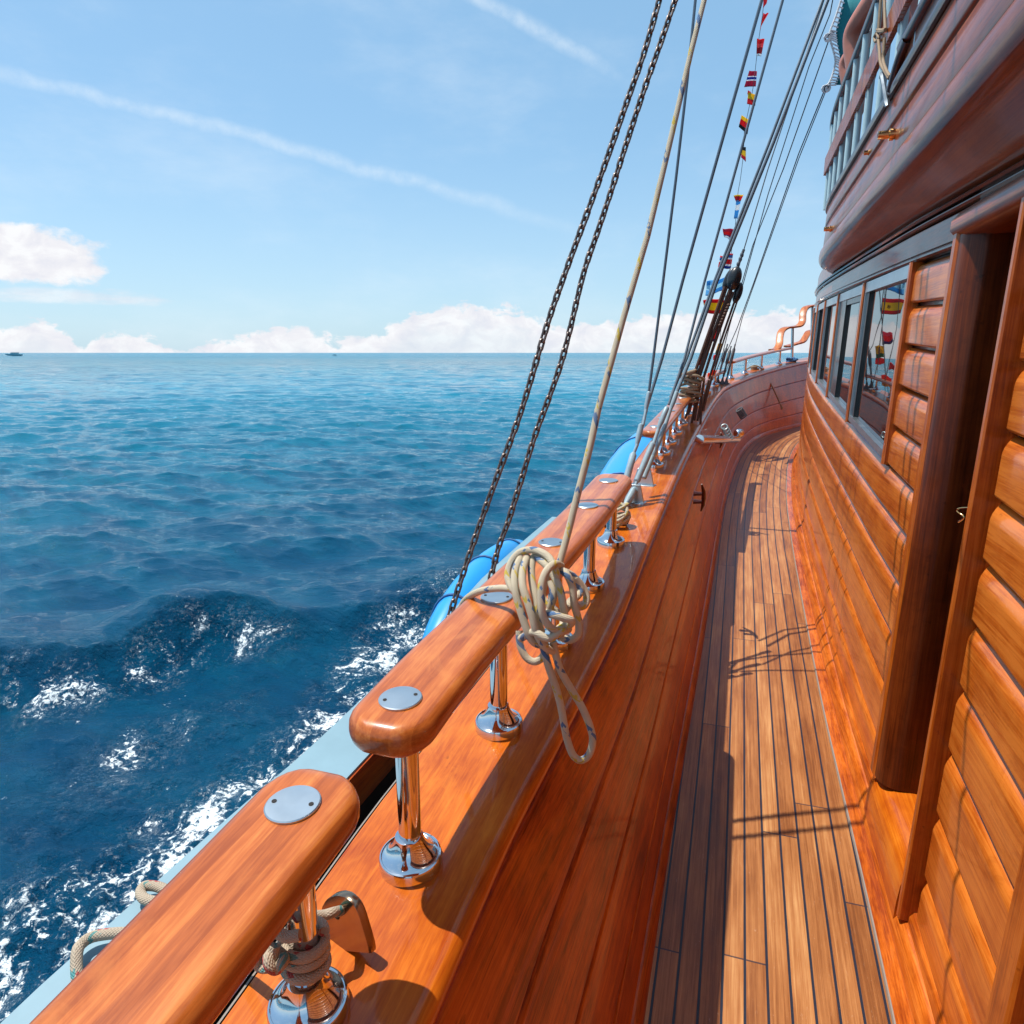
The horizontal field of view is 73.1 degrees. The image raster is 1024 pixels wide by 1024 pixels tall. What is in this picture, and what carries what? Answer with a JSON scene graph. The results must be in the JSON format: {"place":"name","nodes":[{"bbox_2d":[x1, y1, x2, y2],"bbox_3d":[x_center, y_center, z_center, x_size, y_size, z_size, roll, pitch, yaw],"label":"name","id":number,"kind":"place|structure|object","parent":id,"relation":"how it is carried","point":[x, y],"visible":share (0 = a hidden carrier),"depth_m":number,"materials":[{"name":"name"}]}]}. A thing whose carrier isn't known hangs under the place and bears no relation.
{"place":"outdoors","nodes":[
{"label":"outdoors","id":0,"kind":"place"},
{"bbox_2d":[0,353,808,1022],"bbox_3d":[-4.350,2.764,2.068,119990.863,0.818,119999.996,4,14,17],"label":"sea","id":1,"kind":"structure","parent":0,"point":[226,579],"depth_m":11.52,"materials":[{"name":"liquid"}]},
{"bbox_2d":[5,353,22,355],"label":"motor boat","id":2,"kind":"object","parent":1,"relation":"on","point":[14,354],"visible":0.92,"depth_m":716.79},
{"bbox_2d":[0,0,896,352],"label":"sky","id":3,"kind":"structure","parent":0,"point":[177,176],"materials":[{"name":"blue"}]},
{"bbox_2d":[644,426,892,1023],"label":"deck","id":4,"kind":"structure","parent":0,"point":[764,917],"depth_m":2.26,"materials":[{"name":"brown wood"}]},
{"bbox_2d":[0,357,807,1023],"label":"bulwark","id":5,"kind":"object","parent":4,"relation":"attached to","point":[536,899],"visible":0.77,"depth_m":1.52,"materials":[{"name":"brown wood"}]},
{"bbox_2d":[70,927,123,980],"bbox_3d":[-0.638,0.677,1.049,0.063,0.051,0.098,4,14,17],"label":"rope","id":6,"kind":"object","parent":5,"relation":"on","point":[82,943],"visible":0.77,"depth_m":1.05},
{"bbox_2d":[135,880,166,905],"bbox_3d":[-0.600,0.632,1.147,0.060,0.019,0.044,4,14,17],"label":"rope","id":7,"kind":"object","parent":5,"relation":"on","point":[143,897],"visible":0.74,"depth_m":1.15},
{"bbox_2d":[29,769,359,1023],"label":"handrail","id":8,"kind":"object","parent":5,"relation":"on","point":[192,940],"visible":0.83,"depth_m":0.72,"materials":[{"name":"brown wood"}]},
{"bbox_2d":[253,905,344,985],"bbox_3d":[-0.352,0.612,0.949,0.233,0.234,0.176,0,13,2],"label":"rope","id":9,"kind":"object","parent":8,"relation":"attached to","point":[285,961],"visible":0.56,"depth_m":0.87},
{"bbox_2d":[322,890,375,952],"bbox_3d":[-0.238,0.602,1.002,0.105,0.120,0.013,9,16,35],"label":"padeye","id":10,"kind":"object","parent":5,"relation":"attached to","point":[351,929],"visible":0.82,"depth_m":0.98,"materials":[{"name":"metal"}]},
{"bbox_2d":[422,538,522,638],"bbox_3d":[-0.106,0.373,2.837,0.255,0.416,1.198,4,14,17],"label":"fender","id":11,"kind":"object","parent":5,"relation":"hanging from","point":[479,566],"visible":0.31,"depth_m":2.60,"materials":[{"name":"blue plastic"}]},
{"bbox_2d":[349,474,631,887],"bbox_3d":[0.098,0.235,1.829,0.154,0.402,1.752,5,14,19],"label":"handrail","id":12,"kind":"object","parent":5,"relation":"on","point":[404,709],"visible":0.81,"depth_m":1.20,"materials":[{"name":"brown wood"}]},
{"bbox_2d":[458,0,706,763],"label":"rope","id":13,"kind":"object","parent":12,"relation":"attached to","point":[541,610],"visible":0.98,"depth_m":1.32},
{"bbox_2d":[446,0,661,616],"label":"chain","id":14,"kind":"object","parent":5,"relation":"on","point":[579,234],"visible":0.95,"depth_m":2.10,"materials":[{"name":"metal"}]},
{"bbox_2d":[488,0,677,578],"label":"chain","id":15,"kind":"object","parent":5,"relation":"attached to","point":[631,127],"visible":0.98,"depth_m":2.17,"materials":[{"name":"metal"}]},
{"bbox_2d":[616,502,630,528],"bbox_3d":[0.408,0.019,2.793,0.144,0.122,0.100,10,17,38],"label":"rope coil","id":16,"kind":"object","parent":5,"relation":"on","point":[624,518],"visible":0.34,"depth_m":2.75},
{"bbox_2d":[600,433,651,474],"bbox_3d":[0.953,-0.216,5.079,0.538,0.703,3.595,4,14,17],"label":"fender","id":17,"kind":"object","parent":5,"relation":"hanging from","point":[617,462],"visible":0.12,"depth_m":4.53,"materials":[{"name":"blue plastic"}]},
{"bbox_2d":[625,484,646,504],"bbox_3d":[0.545,-0.083,3.123,0.120,0.085,0.060,6,14,25],"label":"chainplate","id":18,"kind":"object","parent":5,"relation":"on","point":[638,499],"visible":0.51,"depth_m":3.10,"materials":[{"name":"metal"}]},
{"bbox_2d":[632,468,655,486],"bbox_3d":[0.651,-0.173,3.423,0.120,0.085,0.060,6,14,25],"label":"chainplate","id":19,"kind":"object","parent":5,"relation":"on","point":[648,482],"visible":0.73,"depth_m":3.41,"materials":[{"name":"metal"}]},
{"bbox_2d":[642,370,725,468],"bbox_3d":[1.519,-0.914,5.763,0.188,0.432,4.695,5,14,20],"label":"handrail","id":20,"kind":"object","parent":5,"relation":"on","point":[677,419],"visible":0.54,"depth_m":4.39,"materials":[{"name":"brown wood"}]},
{"bbox_2d":[678,249,744,424],"bbox_3d":[1.459,-1.272,5.084,0.452,1.252,0.208,1,13,5],"label":"tackle","id":21,"kind":"object","parent":20,"relation":"attached to","point":[731,282],"visible":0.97,"depth_m":5.10,"materials":[{"name":"brown fabric"}]},
{"bbox_2d":[718,12,762,352],"bbox_3d":[2.400,-4.771,6.840,0.325,6.568,0.005,4,14,17],"label":"signal line","id":22,"kind":"object","parent":20,"relation":"attached to","point":[743,146],"visible":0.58,"depth_m":7.04,"materials":[{"name":"multicoloured fabric"}]},
{"bbox_2d":[703,299,723,313],"bbox_3d":[2.187,-2.234,7.489,0.398,0.173,0.036,-10,16,-37],"label":"flag","id":23,"kind":"object","parent":22,"relation":"attached to","point":[713,305],"visible":0.34,"depth_m":7.48,"materials":[{"name":"fabric"}]},
{"bbox_2d":[705,278,723,295],"bbox_3d":[2.217,-2.438,7.456,0.383,0.224,0.058,-10,16,-37],"label":"flag","id":24,"kind":"object","parent":22,"relation":"attached to","point":[718,288],"visible":0.56,"depth_m":7.42,"materials":[{"name":"fabric"}]},
{"bbox_2d":[717,253,732,269],"bbox_3d":[2.252,-2.650,7.341,0.047,0.216,0.393,9,16,35],"label":"flag","id":25,"kind":"object","parent":22,"relation":"attached to","point":[727,265],"visible":0.45,"depth_m":7.43,"materials":[{"name":"multicoloured fabric"}]},
{"bbox_2d":[722,228,732,238],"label":"flag","id":26,"kind":"object","parent":22,"relation":"attached to","point":[727,233],"visible":0.58,"depth_m":7.28,"materials":[{"name":"fabric"}]},
{"bbox_2d":[734,200,740,218],"bbox_3d":[2.355,-3.171,7.228,0.024,0.244,0.345,6,14,23],"label":"flag","id":27,"kind":"object","parent":22,"relation":"attached to","point":[737,206],"visible":1,"depth_m":7.20,"materials":[{"name":"fabric"}]},
{"bbox_2d":[734,195,742,201],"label":"flag","id":28,"kind":"object","parent":22,"relation":"attached to","point":[738,197],"visible":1,"depth_m":7.19,"materials":[{"name":"fabric"}]},
{"bbox_2d":[741,147,745,161],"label":"flag","id":29,"kind":"object","parent":22,"relation":"attached to","point":[743,154],"visible":0.88,"depth_m":7.13,"materials":[{"name":"fabric"}]},
{"bbox_2d":[739,115,748,133],"bbox_3d":[2.368,-3.955,7.038,0.024,0.146,0.348,8,15,30],"label":"flag","id":30,"kind":"object","parent":22,"relation":"attached to","point":[743,121],"visible":0.74,"depth_m":6.98,"materials":[{"name":"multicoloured fabric"}]},
{"bbox_2d":[744,71,756,86],"bbox_3d":[2.396,-4.352,6.941,0.050,0.228,0.356,7,15,29],"label":"flag","id":31,"kind":"object","parent":22,"relation":"attached to","point":[750,80],"visible":0.95,"depth_m":6.92,"materials":[{"name":"fabric"}]},
{"bbox_2d":[747,92,754,104],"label":"flag","id":32,"kind":"object","parent":22,"relation":"attached to","point":[750,98],"visible":0.76,"depth_m":6.93,"materials":[{"name":"yellow fabric"}]},
{"bbox_2d":[756,38,764,55],"bbox_3d":[2.455,-4.611,6.843,0.027,0.245,0.392,6,14,26],"label":"flag","id":33,"kind":"object","parent":22,"relation":"attached to","point":[760,43],"visible":1,"depth_m":6.86,"materials":[{"name":"fabric"}]},
{"bbox_2d":[760,13,767,28],"bbox_3d":[2.474,-4.830,6.787,0.044,0.247,0.398,6,14,24],"label":"flag","id":34,"kind":"object","parent":22,"relation":"attached to","point":[764,16],"visible":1,"depth_m":6.78,"materials":[{"name":"red fabric"}]},
{"bbox_2d":[622,0,762,502],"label":"shroud","id":35,"kind":"object","parent":5,"relation":"attached to","point":[632,458],"visible":0.87,"depth_m":3.10,"materials":[{"name":"grey metal"}]},
{"bbox_2d":[693,484,705,510],"bbox_3d":[0.969,-0.073,3.566,0.064,0.169,0.121,4,14,17],"label":"cleat","id":36,"kind":"object","parent":5,"relation":"attached to","point":[702,494],"visible":1,"depth_m":3.55,"materials":[{"name":"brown wood"}]},
{"bbox_2d":[624,0,783,506],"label":"shroud","id":37,"kind":"object","parent":5,"relation":"attached to","point":[630,496],"visible":0.94,"depth_m":3.21,"materials":[{"name":"grey metal"}]},
{"bbox_2d":[695,424,743,443],"bbox_3d":[1.710,-0.601,5.685,0.122,0.287,2.071,6,14,25],"label":"cleat","id":38,"kind":"object","parent":5,"relation":"attached to","point":[712,439],"visible":1,"depth_m":5.70,"materials":[{"name":"wood"}]},
{"bbox_2d":[716,344,727,383],"bbox_3d":[2.340,-1.659,7.730,0.168,0.432,0.061,-11,17,-41],"label":"rigging screw","id":39,"kind":"object","parent":5,"relation":"on","point":[724,353],"visible":0.66,"depth_m":7.72,"materials":[{"name":"grey metal"}]},
{"bbox_2d":[720,346,731,383],"bbox_3d":[2.385,-1.639,7.717,0.162,0.420,0.061,-12,17,-41],"label":"rigging screw","id":40,"kind":"object","parent":5,"relation":"on","point":[726,364],"visible":0.99,"depth_m":7.71,"materials":[{"name":"silver metal"}]},
{"bbox_2d":[724,344,735,384],"bbox_3d":[2.427,-1.647,7.702,0.162,0.442,0.061,-12,17,-41],"label":"rigging screw","id":41,"kind":"object","parent":5,"relation":"on","point":[726,379],"visible":0.9,"depth_m":7.70,"materials":[{"name":"grey metal"}]},
{"bbox_2d":[642,0,829,478],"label":"shroud","id":42,"kind":"object","parent":5,"relation":"attached to","point":[726,254],"visible":0.88,"depth_m":3.48,"materials":[{"name":"grey metal"}]},
{"bbox_2d":[736,407,746,418],"bbox_3d":[2.287,-0.985,6.888,0.116,0.127,0.030,4,14,17],"label":"fairlead","id":43,"kind":"object","parent":5,"relation":"attached to","point":[741,414],"visible":1,"depth_m":6.88,"materials":[{"name":"grey metal"}]},
{"bbox_2d":[746,365,782,409],"bbox_3d":[3.400,-1.693,9.375,0.563,0.590,0.092,4,14,17],"label":"rope","id":44,"kind":"object","parent":5,"relation":"hanging from","point":[753,367],"visible":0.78,"depth_m":9.34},
{"bbox_2d":[712,42,828,379],"bbox_3d":[1.993,-2.152,5.993,0.132,2.402,2.817,0,13,2],"label":"stay","id":45,"kind":"object","parent":5,"relation":"attached to","point":[777,184],"visible":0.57,"depth_m":5.01,"materials":[{"name":"black metal"}]},
{"bbox_2d":[717,92,823,381],"bbox_3d":[2.119,-2.082,6.085,0.108,1.993,2.979,1,13,5],"label":"stay","id":46,"kind":"object","parent":5,"relation":"attached to","point":[773,224],"visible":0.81,"depth_m":5.43,"materials":[{"name":"black metal"}]},
{"bbox_2d":[728,304,813,378],"bbox_3d":[3.722,-2.477,9.773,0.581,1.061,4.164,11,17,39],"label":"handrail","id":47,"kind":"object","parent":5,"relation":"on","point":[782,330],"visible":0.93,"depth_m":10.21,"materials":[{"name":"brown wood"}]},
{"bbox_2d":[713,0,832,369],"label":"stay","id":48,"kind":"object","parent":5,"relation":"attached to","point":[784,144],"visible":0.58,"depth_m":6.14,"materials":[{"name":"black metal"}]},
{"bbox_2d":[744,2,823,248],"bbox_3d":[2.441,-4.416,4.716,1.590,5.023,0.022,-4,14,-18],"label":"stay","id":49,"kind":"object","parent":48,"relation":"attached to","point":[774,149],"visible":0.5,"depth_m":4.96,"materials":[{"name":"black metal"}]},
{"bbox_2d":[726,92,825,370],"bbox_3d":[2.181,-2.122,6.267,0.125,2.011,3.169,2,13,7],"label":"stay","id":50,"kind":"object","parent":5,"relation":"attached to","point":[777,218],"visible":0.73,"depth_m":5.40,"materials":[{"name":"black metal"}]},
{"bbox_2d":[786,357,797,361],"bbox_3d":[4.240,-2.298,10.468,0.182,0.096,0.104,4,14,17],"label":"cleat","id":51,"kind":"object","parent":5,"relation":"on","point":[792,359],"visible":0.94,"depth_m":10.43,"materials":[{"name":"metal"}]},
{"bbox_2d":[786,0,1023,1023],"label":"deckhouse","id":52,"kind":"object","parent":4,"relation":"on","point":[905,489],"visible":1,"depth_m":1.94,"materials":[{"name":"brown wood"}]},
{"bbox_2d":[809,307,816,368],"bbox_3d":[2.665,-1.523,6.081,0.044,0.558,0.638,5,14,20],"label":"window","id":53,"kind":"structure","parent":52,"relation":"in","point":[816,307],"depth_m":6.32,"materials":[{"name":"glass"}]},
{"bbox_2d":[811,302,823,378],"bbox_3d":[2.417,-1.340,5.429,0.045,0.592,0.717,5,14,19],"label":"window","id":54,"kind":"structure","parent":52,"relation":"in","point":[821,306],"depth_m":5.65,"materials":[{"name":"glass"}]},
{"bbox_2d":[817,295,837,392],"bbox_3d":[2.157,-1.136,4.699,0.045,0.629,0.796,4,14,18],"label":"window","id":55,"kind":"structure","parent":52,"relation":"in","point":[830,310],"depth_m":4.86,"materials":[{"name":"glass"}]},
{"bbox_2d":[824,226,831,231],"bbox_3d":[1.817,-1.624,3.966,0.050,0.041,0.041,4,14,17],"label":"outlet pipe","id":56,"kind":"object","parent":52,"relation":"attached to","point":[829,228],"visible":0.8,"depth_m":3.96,"materials":[{"name":"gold metal"}]},
{"bbox_2d":[828,285,862,416],"bbox_3d":[1.868,-0.901,3.862,0.045,0.674,0.945,4,14,18],"label":"window","id":57,"kind":"structure","parent":52,"relation":"in","point":[849,301],"depth_m":3.94,"materials":[{"name":"glass"}]},
{"bbox_2d":[863,149,869,155],"bbox_3d":[1.472,-1.488,2.862,0.030,0.031,0.031,4,14,17],"label":"outlet pipe","id":58,"kind":"object","parent":52,"relation":"attached to","point":[865,152],"visible":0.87,"depth_m":2.86,"materials":[{"name":"gold metal"}]},
{"bbox_2d":[823,0,919,209],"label":"railing","id":59,"kind":"object","parent":52,"relation":"on","point":[857,86],"visible":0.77,"depth_m":3.35,"materials":[{"name":"grey metal"}]},
{"bbox_2d":[821,0,876,92],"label":"canvas screen","id":60,"kind":"object","parent":59,"relation":"attached to","point":[848,7],"visible":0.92,"depth_m":4.30,"materials":[{"name":"teal fabric"}]},
{"bbox_2d":[873,0,889,79],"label":"cord","id":61,"kind":"object","parent":59,"relation":"hanging from","point":[883,66],"visible":0.98,"depth_m":2.64,"materials":[{"name":"beige fabric"}]},
{"bbox_2d":[848,265,908,456],"bbox_3d":[1.560,-0.646,2.945,0.047,0.717,0.965,4,14,17],"label":"window","id":62,"kind":"structure","parent":52,"relation":"in","point":[884,296],"depth_m":2.96,"materials":[{"name":"glass"}]},
{"bbox_2d":[879,72,889,107],"bbox_3d":[1.369,-1.554,2.542,0.021,0.189,0.226,4,14,17],"label":"bracket","id":63,"kind":"object","parent":52,"relation":"attached to","point":[886,103],"visible":0.92,"depth_m":2.53,"materials":[{"name":"grey metal"}]},
{"bbox_2d":[877,128,896,140],"bbox_3d":[1.286,-1.292,2.367,0.062,0.046,0.046,4,14,17],"label":"outlet pipe","id":64,"kind":"object","parent":52,"relation":"attached to","point":[890,134],"visible":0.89,"depth_m":2.36,"materials":[{"name":"gold metal"}]},
{"bbox_2d":[908,0,917,23],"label":"locker","id":65,"kind":"object","parent":52,"relation":"on","point":[913,5],"depth_m":3.23,"materials":[{"name":"brown wood"}]}
]}

